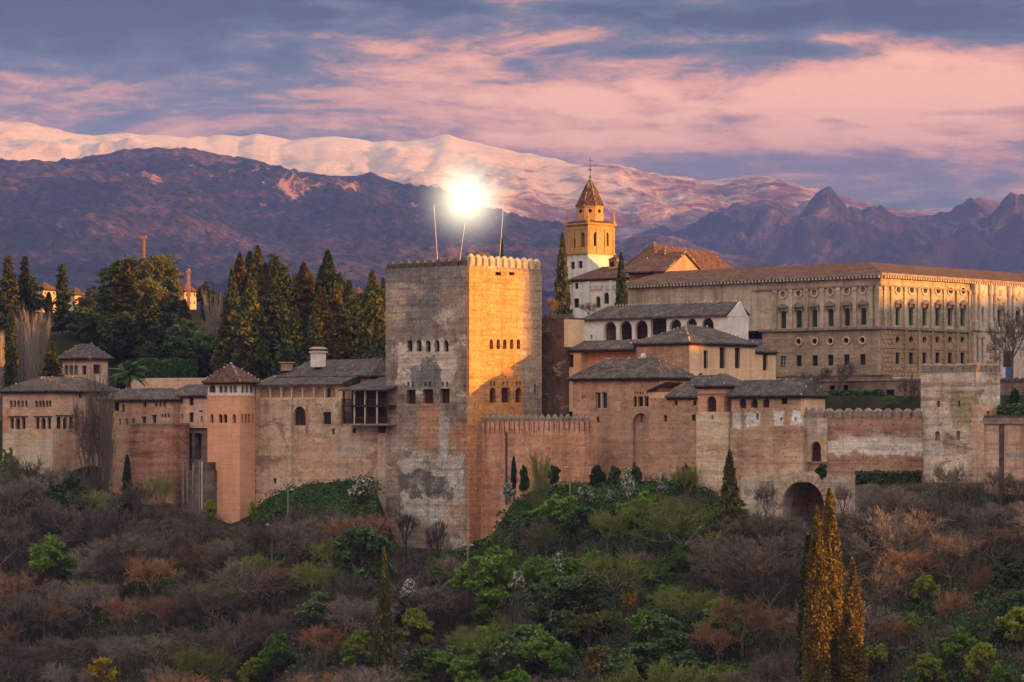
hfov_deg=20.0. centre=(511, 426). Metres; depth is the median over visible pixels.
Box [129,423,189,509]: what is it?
red buttress
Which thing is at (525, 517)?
evergreen tree
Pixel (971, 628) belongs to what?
shrub
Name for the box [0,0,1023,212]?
sky
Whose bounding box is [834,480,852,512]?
bare tree
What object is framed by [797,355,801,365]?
window
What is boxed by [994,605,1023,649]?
leafy tree
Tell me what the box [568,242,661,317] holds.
church nave
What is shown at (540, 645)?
leafy tree
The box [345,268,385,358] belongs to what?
cypress tree
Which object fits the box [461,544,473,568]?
street lamp
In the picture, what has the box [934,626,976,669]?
leafy tree
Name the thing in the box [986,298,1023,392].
bare tree
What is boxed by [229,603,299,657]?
bare tree
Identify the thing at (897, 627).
bare tree
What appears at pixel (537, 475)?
poplar tree
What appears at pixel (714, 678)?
bare tree
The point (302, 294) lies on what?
cypress tree
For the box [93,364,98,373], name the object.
window
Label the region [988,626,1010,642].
shrub
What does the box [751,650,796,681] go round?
bare tree
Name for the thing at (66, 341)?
ground
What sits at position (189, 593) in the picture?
bare tree
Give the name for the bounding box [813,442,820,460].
window
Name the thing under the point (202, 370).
evergreen tree
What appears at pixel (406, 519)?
bare tree
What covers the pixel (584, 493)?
flowering shrub
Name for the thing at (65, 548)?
bare tree
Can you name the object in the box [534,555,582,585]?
leafy tree
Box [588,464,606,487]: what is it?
shrub
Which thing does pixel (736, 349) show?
window
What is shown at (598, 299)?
window
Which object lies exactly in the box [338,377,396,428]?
timber balcony
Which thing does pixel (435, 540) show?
bare tree
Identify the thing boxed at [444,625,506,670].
bare tree
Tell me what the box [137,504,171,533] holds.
bare tree
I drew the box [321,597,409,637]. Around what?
bare tree
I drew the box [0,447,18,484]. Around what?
leafy tree
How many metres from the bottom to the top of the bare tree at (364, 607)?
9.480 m
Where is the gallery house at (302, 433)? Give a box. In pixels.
[252,347,385,505]
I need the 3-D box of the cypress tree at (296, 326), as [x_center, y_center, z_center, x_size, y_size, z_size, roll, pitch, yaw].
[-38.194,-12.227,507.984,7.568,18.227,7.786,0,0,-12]
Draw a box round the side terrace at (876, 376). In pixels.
[776,373,892,379]
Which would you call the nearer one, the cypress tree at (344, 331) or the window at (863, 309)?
the cypress tree at (344, 331)
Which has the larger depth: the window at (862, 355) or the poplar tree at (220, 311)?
the poplar tree at (220, 311)
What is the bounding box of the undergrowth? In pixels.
[0,464,1023,681]
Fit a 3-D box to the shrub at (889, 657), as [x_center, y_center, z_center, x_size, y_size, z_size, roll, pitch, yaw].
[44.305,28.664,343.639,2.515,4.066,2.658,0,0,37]
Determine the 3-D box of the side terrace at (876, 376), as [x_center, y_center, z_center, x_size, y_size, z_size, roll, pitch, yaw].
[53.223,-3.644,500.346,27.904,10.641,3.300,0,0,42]
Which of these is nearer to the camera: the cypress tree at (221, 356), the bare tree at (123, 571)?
the bare tree at (123, 571)
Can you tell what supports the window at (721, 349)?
in the saffron house at (696, 350)
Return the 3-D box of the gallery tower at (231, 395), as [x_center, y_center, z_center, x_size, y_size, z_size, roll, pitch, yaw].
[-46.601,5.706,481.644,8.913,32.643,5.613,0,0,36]
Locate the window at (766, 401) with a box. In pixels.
[765,399,768,407]
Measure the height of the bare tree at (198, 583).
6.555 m
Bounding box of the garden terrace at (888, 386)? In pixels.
[819,378,920,395]
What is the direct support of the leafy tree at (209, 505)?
on the ground at (66, 341)
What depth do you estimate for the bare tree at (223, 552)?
453.07 m
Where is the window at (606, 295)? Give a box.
[605,293,608,303]
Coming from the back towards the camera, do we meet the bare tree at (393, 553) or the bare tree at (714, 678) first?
the bare tree at (393, 553)
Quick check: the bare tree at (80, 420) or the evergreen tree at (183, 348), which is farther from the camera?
the evergreen tree at (183, 348)
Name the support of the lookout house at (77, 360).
on the ground at (66, 341)
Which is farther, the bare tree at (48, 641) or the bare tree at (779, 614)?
the bare tree at (48, 641)
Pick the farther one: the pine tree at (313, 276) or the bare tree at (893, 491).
the pine tree at (313, 276)
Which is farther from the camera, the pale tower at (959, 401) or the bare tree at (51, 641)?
the bare tree at (51, 641)
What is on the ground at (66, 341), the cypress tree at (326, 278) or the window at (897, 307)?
the cypress tree at (326, 278)
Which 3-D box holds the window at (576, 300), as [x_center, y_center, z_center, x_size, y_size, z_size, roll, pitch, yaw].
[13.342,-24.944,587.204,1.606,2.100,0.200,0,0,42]
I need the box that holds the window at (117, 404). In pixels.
[115,403,118,410]
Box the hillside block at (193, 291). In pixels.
[177,283,197,309]
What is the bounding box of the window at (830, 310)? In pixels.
[829,309,832,325]
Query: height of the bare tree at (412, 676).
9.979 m
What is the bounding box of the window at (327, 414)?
[325,412,330,423]
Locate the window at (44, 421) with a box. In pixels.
[42,418,45,428]
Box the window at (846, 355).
[845,354,848,364]
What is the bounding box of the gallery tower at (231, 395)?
[200,362,261,523]
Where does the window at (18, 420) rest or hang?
in the corner palace at (37, 411)
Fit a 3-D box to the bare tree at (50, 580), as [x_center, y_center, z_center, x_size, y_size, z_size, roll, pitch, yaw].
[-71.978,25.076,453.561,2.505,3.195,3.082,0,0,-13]
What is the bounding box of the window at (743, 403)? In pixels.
[741,399,745,407]
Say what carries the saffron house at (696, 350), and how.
on the ground at (66, 341)
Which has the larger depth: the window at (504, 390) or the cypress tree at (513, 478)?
the window at (504, 390)
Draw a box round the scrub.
[0,471,1021,681]
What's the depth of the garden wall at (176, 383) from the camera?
514.91 m
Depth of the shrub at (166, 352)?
528.32 m
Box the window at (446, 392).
[443,389,449,402]
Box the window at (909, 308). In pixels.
[909,308,910,324]
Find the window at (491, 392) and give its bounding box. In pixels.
[490,389,492,402]
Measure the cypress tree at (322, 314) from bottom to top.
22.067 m
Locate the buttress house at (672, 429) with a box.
[646,375,714,482]
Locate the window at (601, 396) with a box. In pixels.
[597,392,606,408]
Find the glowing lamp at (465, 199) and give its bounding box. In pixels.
[457,191,473,207]
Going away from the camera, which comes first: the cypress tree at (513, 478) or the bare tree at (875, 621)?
the bare tree at (875, 621)
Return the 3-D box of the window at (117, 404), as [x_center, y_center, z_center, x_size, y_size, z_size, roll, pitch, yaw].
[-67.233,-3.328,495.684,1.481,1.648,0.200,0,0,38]
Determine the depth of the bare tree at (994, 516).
367.85 m
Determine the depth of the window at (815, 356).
524.93 m
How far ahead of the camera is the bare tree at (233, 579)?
428.75 m
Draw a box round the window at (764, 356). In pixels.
[763,355,765,370]
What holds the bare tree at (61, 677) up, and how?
on the ground at (66, 341)
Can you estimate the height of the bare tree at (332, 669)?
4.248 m
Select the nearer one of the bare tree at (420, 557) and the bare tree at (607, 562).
the bare tree at (607, 562)
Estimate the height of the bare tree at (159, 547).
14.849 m
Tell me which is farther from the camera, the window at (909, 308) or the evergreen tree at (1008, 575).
the window at (909, 308)
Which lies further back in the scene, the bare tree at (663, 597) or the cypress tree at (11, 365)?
the cypress tree at (11, 365)
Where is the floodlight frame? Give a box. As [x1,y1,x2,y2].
[434,204,503,258]
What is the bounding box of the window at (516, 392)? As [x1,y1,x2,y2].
[515,389,518,402]
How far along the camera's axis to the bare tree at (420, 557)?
440.60 m
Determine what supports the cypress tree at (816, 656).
on the ground at (66, 341)
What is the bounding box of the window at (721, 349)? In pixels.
[720,347,723,367]
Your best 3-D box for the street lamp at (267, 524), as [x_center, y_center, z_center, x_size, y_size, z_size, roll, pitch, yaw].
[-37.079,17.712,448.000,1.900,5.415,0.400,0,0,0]
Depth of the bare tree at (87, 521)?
455.13 m
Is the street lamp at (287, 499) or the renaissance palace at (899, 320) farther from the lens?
the renaissance palace at (899, 320)
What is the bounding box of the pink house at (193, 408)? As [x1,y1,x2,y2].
[175,384,207,469]
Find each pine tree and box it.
[94,255,153,289]
[137,275,172,307]
[144,251,185,283]
[167,267,182,295]
[259,252,295,299]
[311,273,316,284]
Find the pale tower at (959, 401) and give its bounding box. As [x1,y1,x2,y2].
[920,362,999,482]
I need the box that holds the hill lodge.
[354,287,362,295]
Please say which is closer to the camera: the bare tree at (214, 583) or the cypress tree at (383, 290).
the bare tree at (214, 583)
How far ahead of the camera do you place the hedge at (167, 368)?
520.00 m
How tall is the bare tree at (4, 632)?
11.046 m
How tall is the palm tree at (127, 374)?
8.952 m
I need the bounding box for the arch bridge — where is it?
[741,471,873,519]
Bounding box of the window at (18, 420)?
[17,418,19,428]
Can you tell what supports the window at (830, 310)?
in the renaissance palace at (899, 320)
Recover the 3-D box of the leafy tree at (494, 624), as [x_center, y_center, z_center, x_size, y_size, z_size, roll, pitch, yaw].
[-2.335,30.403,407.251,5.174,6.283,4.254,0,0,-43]
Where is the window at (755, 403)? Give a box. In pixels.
[753,399,757,407]
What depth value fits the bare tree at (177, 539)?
452.64 m
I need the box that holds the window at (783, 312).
[782,311,785,327]
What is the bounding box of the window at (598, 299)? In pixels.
[597,297,599,307]
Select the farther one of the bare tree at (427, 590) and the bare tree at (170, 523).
the bare tree at (170, 523)
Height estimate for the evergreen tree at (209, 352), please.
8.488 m
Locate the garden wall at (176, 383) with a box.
[131,378,205,388]
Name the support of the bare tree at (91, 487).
on the ground at (66, 341)
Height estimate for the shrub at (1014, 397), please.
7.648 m
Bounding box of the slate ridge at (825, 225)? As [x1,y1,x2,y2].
[162,186,1023,301]
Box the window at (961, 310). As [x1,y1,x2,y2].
[960,308,962,325]
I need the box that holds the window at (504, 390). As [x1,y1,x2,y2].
[502,387,506,402]
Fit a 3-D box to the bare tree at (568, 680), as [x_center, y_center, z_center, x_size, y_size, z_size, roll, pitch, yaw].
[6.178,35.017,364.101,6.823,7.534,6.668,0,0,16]
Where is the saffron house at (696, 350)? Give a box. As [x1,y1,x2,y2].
[630,324,779,380]
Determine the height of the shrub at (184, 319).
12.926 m
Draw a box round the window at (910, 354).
[909,352,911,363]
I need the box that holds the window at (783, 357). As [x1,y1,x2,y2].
[782,356,785,366]
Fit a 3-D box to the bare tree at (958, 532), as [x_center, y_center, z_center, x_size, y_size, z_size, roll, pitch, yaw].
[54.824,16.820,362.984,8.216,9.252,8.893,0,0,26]
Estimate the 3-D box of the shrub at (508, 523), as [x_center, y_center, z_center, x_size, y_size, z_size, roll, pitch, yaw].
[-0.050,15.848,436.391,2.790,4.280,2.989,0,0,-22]
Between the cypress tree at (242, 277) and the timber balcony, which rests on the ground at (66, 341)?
the cypress tree at (242, 277)
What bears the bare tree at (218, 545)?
on the ground at (66, 341)
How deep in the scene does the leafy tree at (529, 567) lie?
404.60 m
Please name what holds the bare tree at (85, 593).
on the ground at (66, 341)
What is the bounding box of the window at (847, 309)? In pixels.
[846,308,849,325]
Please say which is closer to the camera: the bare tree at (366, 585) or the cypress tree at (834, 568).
the cypress tree at (834, 568)
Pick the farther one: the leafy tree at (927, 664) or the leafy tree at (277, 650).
the leafy tree at (277, 650)
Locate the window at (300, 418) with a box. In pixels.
[295,407,305,424]
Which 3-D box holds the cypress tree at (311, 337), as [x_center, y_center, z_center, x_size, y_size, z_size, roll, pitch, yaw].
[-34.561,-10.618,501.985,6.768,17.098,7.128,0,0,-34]
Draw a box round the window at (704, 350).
[704,350,705,367]
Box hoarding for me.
[1002,367,1010,378]
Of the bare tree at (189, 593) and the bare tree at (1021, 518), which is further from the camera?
the bare tree at (189, 593)
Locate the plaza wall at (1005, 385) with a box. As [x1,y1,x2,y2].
[1000,377,1023,394]
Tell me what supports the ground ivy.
on the ground at (66, 341)
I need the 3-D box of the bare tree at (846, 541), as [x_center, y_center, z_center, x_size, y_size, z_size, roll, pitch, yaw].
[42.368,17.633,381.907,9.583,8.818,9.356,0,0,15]
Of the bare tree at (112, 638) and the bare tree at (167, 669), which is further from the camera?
the bare tree at (112, 638)
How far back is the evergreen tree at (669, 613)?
370.62 m
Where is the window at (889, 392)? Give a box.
[887,390,893,395]
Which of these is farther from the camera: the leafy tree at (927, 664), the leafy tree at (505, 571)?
the leafy tree at (505, 571)
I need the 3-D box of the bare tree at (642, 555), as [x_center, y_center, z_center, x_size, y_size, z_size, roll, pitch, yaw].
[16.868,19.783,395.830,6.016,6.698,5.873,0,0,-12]
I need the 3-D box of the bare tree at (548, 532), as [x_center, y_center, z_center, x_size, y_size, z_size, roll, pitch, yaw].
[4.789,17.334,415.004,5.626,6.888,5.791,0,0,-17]
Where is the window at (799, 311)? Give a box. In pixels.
[798,310,801,327]
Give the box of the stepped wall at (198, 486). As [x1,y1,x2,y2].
[181,460,216,518]
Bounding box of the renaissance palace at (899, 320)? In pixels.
[626,262,1023,378]
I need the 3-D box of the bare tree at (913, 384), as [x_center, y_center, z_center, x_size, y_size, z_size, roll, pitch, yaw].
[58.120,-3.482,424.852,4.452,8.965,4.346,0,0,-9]
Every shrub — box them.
[97,311,133,337]
[97,313,135,345]
[138,342,162,358]
[159,334,180,357]
[179,317,202,336]
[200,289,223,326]
[259,509,283,524]
[346,477,372,503]
[355,291,364,305]
[400,579,416,603]
[502,482,515,519]
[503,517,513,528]
[508,569,524,594]
[519,465,529,492]
[548,465,560,493]
[553,550,564,575]
[575,484,593,506]
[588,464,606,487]
[605,490,613,503]
[607,465,621,483]
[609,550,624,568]
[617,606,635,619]
[621,467,635,500]
[630,461,642,483]
[656,473,668,494]
[814,463,827,479]
[878,652,896,667]
[964,625,982,636]
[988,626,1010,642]
[1006,387,1023,404]
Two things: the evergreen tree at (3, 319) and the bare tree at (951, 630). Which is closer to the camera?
the bare tree at (951, 630)
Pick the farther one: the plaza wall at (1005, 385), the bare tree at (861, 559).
the plaza wall at (1005, 385)
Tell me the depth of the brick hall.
442.27 m
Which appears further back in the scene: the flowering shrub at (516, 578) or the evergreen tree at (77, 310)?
the evergreen tree at (77, 310)
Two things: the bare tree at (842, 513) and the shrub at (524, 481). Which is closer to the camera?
the bare tree at (842, 513)
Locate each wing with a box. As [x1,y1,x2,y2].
[97,387,182,493]
[567,339,641,411]
[724,378,830,518]
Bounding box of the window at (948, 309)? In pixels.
[948,309,949,325]
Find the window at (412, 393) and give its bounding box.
[409,390,415,403]
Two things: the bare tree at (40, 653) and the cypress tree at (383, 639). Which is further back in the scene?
the bare tree at (40, 653)
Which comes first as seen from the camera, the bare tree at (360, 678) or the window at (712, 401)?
the bare tree at (360, 678)
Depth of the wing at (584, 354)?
460.91 m
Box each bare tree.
[0,467,23,496]
[0,473,41,514]
[0,473,44,537]
[0,492,15,518]
[0,497,24,523]
[0,510,42,553]
[0,522,47,577]
[0,567,51,619]
[0,587,43,637]
[0,596,38,654]
[0,617,25,646]
[0,636,36,681]
[0,656,55,681]
[1,578,46,599]
[3,585,78,638]
[5,455,51,513]
[16,639,86,681]
[21,472,84,527]
[24,496,82,541]
[26,495,111,547]
[36,636,65,646]
[38,462,74,487]
[39,579,98,605]
[39,661,97,681]
[40,601,83,640]
[42,531,87,560]
[43,636,75,653]
[44,577,55,586]
[52,488,115,533]
[55,578,118,628]
[59,638,97,669]
[61,501,143,574]
[66,396,101,487]
[68,528,122,549]
[68,535,148,596]
[68,577,84,587]
[71,578,99,598]
[72,636,94,651]
[85,481,110,492]
[88,524,172,595]
[89,636,146,678]
[92,533,154,584]
[94,488,139,521]
[98,595,143,637]
[99,634,126,653]
[113,512,186,559]
[118,480,152,521]
[120,552,185,605]
[125,635,143,655]
[126,634,190,681]
[136,591,189,637]
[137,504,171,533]
[139,524,205,575]
[139,661,189,681]
[141,635,166,649]
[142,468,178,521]
[142,500,173,519]
[143,666,232,681]
[147,578,160,594]
[152,600,195,627]
[156,614,274,681]
[164,644,241,681]
[167,574,263,631]
[173,542,211,577]
[178,580,254,619]
[186,539,255,574]
[190,578,227,609]
[203,556,307,625]
[203,625,269,662]
[207,538,233,564]
[213,533,267,572]
[223,551,284,599]
[223,570,259,603]
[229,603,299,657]
[238,526,284,563]
[242,561,296,612]
[254,511,307,553]
[264,509,328,575]
[271,608,322,635]
[274,515,348,568]
[280,670,345,681]
[286,505,312,517]
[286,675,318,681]
[290,559,347,593]
[291,504,341,543]
[295,669,322,681]
[296,623,350,669]
[300,534,371,588]
[301,506,353,556]
[316,512,399,564]
[317,568,378,618]
[320,665,357,678]
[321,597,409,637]
[324,503,339,511]
[324,591,399,629]
[331,660,416,681]
[338,664,392,681]
[346,665,380,675]
[373,669,427,681]
[377,563,450,623]
[387,556,410,586]
[388,555,433,604]
[389,572,461,637]
[391,550,408,560]
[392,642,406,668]
[392,643,443,668]
[393,509,418,570]
[409,551,437,565]
[424,520,448,561]
[424,585,478,628]
[434,554,493,597]
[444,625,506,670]
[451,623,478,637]
[459,624,551,664]
[510,517,555,558]
[526,526,563,556]
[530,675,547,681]
[545,297,559,313]
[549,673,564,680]
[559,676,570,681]
[566,550,667,610]
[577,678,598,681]
[578,302,598,314]
[582,608,630,634]
[586,509,631,553]
[595,652,719,681]
[613,549,652,569]
[615,497,747,568]
[626,493,702,545]
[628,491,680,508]
[644,584,717,613]
[656,590,736,643]
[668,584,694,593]
[670,464,702,495]
[670,492,709,529]
[674,666,748,681]
[683,529,771,596]
[687,616,745,667]
[689,531,800,604]
[704,589,777,656]
[705,666,781,681]
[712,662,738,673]
[716,507,802,550]
[717,548,800,629]
[739,508,774,543]
[741,650,799,681]
[745,517,800,544]
[745,672,839,681]
[747,533,802,580]
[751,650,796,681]
[752,481,780,537]
[752,600,798,653]
[760,524,858,566]
[777,600,884,627]
[777,644,876,675]
[792,536,891,581]
[795,370,824,384]
[804,527,862,564]
[816,359,859,390]
[820,506,884,543]
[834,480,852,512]
[836,510,857,528]
[838,502,912,557]
[841,600,907,649]
[842,504,953,587]
[842,557,916,637]
[842,581,875,609]
[844,481,912,508]
[861,486,932,522]
[864,620,910,651]
[867,506,929,567]
[874,484,914,511]
[875,547,954,600]
[895,373,920,400]
[900,500,984,557]
[912,499,970,537]
[914,524,985,576]
[915,529,983,592]
[918,460,974,504]
[932,585,983,619]
[937,624,965,641]
[959,554,992,595]
[960,502,1009,541]
[960,523,1023,572]
[981,465,1022,507]
[984,503,1023,542]
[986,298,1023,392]
[1004,477,1023,498]
[1005,501,1023,517]
[1010,500,1023,535]
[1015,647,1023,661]
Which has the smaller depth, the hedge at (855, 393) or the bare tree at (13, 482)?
the hedge at (855, 393)
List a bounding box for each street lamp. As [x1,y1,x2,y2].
[266,523,273,558]
[282,489,293,515]
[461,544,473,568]
[564,466,575,492]
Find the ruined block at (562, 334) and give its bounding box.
[542,313,583,420]
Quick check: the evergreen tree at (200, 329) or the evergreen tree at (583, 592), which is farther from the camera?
the evergreen tree at (200, 329)
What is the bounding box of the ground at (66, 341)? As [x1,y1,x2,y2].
[0,309,1023,681]
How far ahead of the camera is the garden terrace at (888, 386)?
446.12 m
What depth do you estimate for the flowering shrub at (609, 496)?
423.89 m
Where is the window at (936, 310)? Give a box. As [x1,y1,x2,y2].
[935,308,937,325]
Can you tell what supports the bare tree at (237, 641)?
on the ground at (66, 341)
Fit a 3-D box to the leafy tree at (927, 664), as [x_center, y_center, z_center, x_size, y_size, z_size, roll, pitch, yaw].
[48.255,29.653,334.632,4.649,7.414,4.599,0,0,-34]
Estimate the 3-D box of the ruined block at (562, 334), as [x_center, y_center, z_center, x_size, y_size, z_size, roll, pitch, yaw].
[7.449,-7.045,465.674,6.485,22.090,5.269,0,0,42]
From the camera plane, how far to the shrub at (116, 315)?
541.67 m
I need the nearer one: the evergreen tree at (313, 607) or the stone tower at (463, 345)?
the evergreen tree at (313, 607)
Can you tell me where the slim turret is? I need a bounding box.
[186,268,190,308]
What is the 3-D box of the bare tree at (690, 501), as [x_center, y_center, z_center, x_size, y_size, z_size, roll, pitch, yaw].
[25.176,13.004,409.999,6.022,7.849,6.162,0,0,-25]
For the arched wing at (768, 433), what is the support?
on the ground at (66, 341)
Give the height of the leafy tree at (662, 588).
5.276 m
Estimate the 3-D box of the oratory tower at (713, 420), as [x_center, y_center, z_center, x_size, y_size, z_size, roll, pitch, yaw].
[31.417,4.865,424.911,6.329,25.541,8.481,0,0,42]
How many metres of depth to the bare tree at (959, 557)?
357.52 m
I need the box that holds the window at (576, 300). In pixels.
[575,298,578,307]
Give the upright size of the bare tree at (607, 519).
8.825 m
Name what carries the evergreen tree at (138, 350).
on the ground at (66, 341)
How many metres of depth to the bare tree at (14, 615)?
432.27 m
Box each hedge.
[136,357,198,377]
[825,389,885,395]
[854,469,922,485]
[997,403,1023,414]
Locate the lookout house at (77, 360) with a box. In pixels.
[58,343,113,384]
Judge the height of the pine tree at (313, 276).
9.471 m
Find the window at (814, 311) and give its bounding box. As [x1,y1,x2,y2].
[813,310,816,326]
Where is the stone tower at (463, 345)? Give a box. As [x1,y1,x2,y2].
[378,252,541,549]
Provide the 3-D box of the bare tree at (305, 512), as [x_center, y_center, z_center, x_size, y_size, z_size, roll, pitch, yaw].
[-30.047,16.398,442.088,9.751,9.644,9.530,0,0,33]
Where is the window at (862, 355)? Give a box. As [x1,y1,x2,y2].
[861,354,864,364]
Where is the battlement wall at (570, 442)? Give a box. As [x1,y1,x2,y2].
[481,413,596,538]
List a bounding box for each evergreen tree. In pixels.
[0,299,24,326]
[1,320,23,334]
[14,273,47,311]
[43,471,97,531]
[62,305,93,334]
[78,285,104,306]
[80,305,107,317]
[80,309,106,342]
[92,282,114,305]
[96,311,133,345]
[98,287,112,315]
[98,316,134,358]
[112,372,135,389]
[131,331,160,356]
[133,340,163,358]
[158,279,181,309]
[160,310,175,331]
[161,336,186,358]
[167,320,197,337]
[170,346,210,375]
[172,345,198,358]
[178,333,215,365]
[186,325,216,338]
[195,282,216,307]
[199,333,215,363]
[295,590,334,640]
[329,525,397,594]
[393,647,448,681]
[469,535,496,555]
[487,622,544,677]
[506,510,538,539]
[518,574,572,633]
[546,569,622,630]
[547,607,587,648]
[563,505,604,546]
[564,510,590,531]
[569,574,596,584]
[602,502,623,526]
[603,641,667,681]
[619,611,701,665]
[645,649,713,681]
[650,608,687,642]
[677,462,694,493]
[713,499,751,516]
[989,550,1023,590]
[998,591,1017,611]
[1008,590,1023,608]
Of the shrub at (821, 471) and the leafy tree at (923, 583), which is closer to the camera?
the leafy tree at (923, 583)
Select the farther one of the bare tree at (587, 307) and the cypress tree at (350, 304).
the bare tree at (587, 307)
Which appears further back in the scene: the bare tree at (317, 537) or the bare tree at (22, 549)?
the bare tree at (22, 549)
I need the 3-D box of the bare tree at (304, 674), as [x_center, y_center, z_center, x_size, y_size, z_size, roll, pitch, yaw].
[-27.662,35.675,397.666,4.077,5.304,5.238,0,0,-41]
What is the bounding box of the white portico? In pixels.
[583,300,750,340]
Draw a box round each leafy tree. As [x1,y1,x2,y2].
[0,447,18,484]
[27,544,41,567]
[28,532,82,579]
[83,657,117,681]
[201,499,217,519]
[233,657,267,681]
[248,501,257,520]
[253,631,300,678]
[340,629,373,667]
[394,606,436,647]
[418,645,470,681]
[419,557,450,586]
[447,545,518,613]
[450,625,516,681]
[463,535,502,566]
[471,585,505,623]
[480,620,502,638]
[490,663,534,681]
[518,556,545,583]
[518,629,571,678]
[525,555,547,573]
[528,494,578,531]
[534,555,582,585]
[545,643,581,676]
[579,549,615,580]
[615,490,663,537]
[619,590,637,609]
[624,608,651,643]
[639,557,669,586]
[645,583,685,606]
[661,543,692,572]
[689,528,750,576]
[691,597,754,650]
[865,643,896,679]
[883,395,897,409]
[902,611,922,639]
[909,573,939,602]
[909,651,951,681]
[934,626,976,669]
[958,641,1001,681]
[987,664,1017,681]
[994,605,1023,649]
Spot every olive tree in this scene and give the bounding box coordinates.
[72,296,96,307]
[566,613,604,646]
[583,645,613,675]
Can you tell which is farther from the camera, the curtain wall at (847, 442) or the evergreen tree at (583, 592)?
the curtain wall at (847, 442)
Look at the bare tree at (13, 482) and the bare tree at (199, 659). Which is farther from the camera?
the bare tree at (13, 482)
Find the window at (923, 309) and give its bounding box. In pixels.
[922,308,924,325]
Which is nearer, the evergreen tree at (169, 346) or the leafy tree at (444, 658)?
the leafy tree at (444, 658)
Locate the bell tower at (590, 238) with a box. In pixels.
[564,157,616,278]
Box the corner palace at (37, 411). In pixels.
[0,376,122,473]
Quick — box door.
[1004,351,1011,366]
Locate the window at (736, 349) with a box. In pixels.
[735,348,738,367]
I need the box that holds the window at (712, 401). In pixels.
[708,396,715,411]
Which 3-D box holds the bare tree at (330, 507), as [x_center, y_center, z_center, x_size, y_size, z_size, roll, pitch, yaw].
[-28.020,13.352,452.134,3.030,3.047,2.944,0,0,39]
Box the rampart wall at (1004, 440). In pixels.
[983,415,1023,494]
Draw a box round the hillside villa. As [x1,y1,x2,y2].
[68,287,84,310]
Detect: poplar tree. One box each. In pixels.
[0,333,5,420]
[14,307,32,382]
[20,308,43,379]
[32,307,50,376]
[79,357,117,496]
[99,379,116,495]
[201,286,218,366]
[214,283,223,333]
[528,446,554,508]
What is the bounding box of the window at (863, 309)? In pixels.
[862,308,865,324]
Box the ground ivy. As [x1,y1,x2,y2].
[245,475,1023,681]
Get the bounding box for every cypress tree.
[3,309,18,387]
[41,341,64,376]
[43,292,52,312]
[105,261,143,318]
[122,455,132,514]
[127,288,167,349]
[175,299,192,323]
[208,316,236,372]
[219,267,240,331]
[221,251,252,313]
[227,280,274,380]
[245,251,258,286]
[254,245,263,280]
[254,262,272,307]
[261,282,290,373]
[268,325,300,376]
[272,305,306,365]
[287,261,314,332]
[296,316,327,364]
[307,249,343,326]
[309,286,342,359]
[328,283,355,358]
[337,271,345,293]
[342,279,360,357]
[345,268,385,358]
[368,322,385,360]
[372,547,394,679]
[380,277,385,311]
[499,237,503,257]
[510,456,516,496]
[553,232,572,315]
[613,252,628,305]
[715,448,741,538]
[792,533,810,681]
[799,504,832,681]
[820,487,845,681]
[836,557,869,681]
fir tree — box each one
[0,255,26,320]
[16,256,36,317]
[49,263,74,336]
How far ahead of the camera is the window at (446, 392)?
454.12 m
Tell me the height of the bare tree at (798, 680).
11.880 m
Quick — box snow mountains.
[0,121,999,271]
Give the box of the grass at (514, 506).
[251,481,709,588]
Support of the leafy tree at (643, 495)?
on the ground at (66, 341)
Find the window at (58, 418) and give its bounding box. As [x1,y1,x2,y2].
[57,417,59,428]
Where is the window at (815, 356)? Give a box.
[814,355,817,365]
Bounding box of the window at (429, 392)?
[426,389,432,402]
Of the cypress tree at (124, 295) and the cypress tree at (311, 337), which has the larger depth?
the cypress tree at (124, 295)
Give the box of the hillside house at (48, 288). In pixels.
[33,282,56,311]
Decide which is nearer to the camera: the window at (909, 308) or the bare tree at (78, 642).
the bare tree at (78, 642)
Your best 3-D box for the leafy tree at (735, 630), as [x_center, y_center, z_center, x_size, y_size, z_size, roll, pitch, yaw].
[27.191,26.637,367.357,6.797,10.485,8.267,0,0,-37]
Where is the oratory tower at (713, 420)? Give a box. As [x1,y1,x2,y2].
[692,372,741,495]
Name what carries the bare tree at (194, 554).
on the ground at (66, 341)
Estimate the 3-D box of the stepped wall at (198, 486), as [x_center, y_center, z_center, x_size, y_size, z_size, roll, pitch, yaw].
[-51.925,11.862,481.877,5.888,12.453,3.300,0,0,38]
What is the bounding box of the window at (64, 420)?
[63,417,65,428]
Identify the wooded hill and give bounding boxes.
[0,147,1015,345]
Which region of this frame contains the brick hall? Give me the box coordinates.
[566,357,695,480]
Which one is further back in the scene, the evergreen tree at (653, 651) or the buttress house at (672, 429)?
the buttress house at (672, 429)
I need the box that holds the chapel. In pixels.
[624,246,732,281]
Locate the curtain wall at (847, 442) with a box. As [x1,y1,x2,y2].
[804,407,922,518]
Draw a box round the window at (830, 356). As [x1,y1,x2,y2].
[829,355,832,365]
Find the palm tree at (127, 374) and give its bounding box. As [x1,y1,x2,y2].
[106,360,148,387]
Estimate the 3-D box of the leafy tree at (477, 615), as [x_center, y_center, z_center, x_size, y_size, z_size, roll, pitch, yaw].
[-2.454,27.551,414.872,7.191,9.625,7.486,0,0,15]
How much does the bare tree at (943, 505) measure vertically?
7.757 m
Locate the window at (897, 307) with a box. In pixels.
[896,307,897,324]

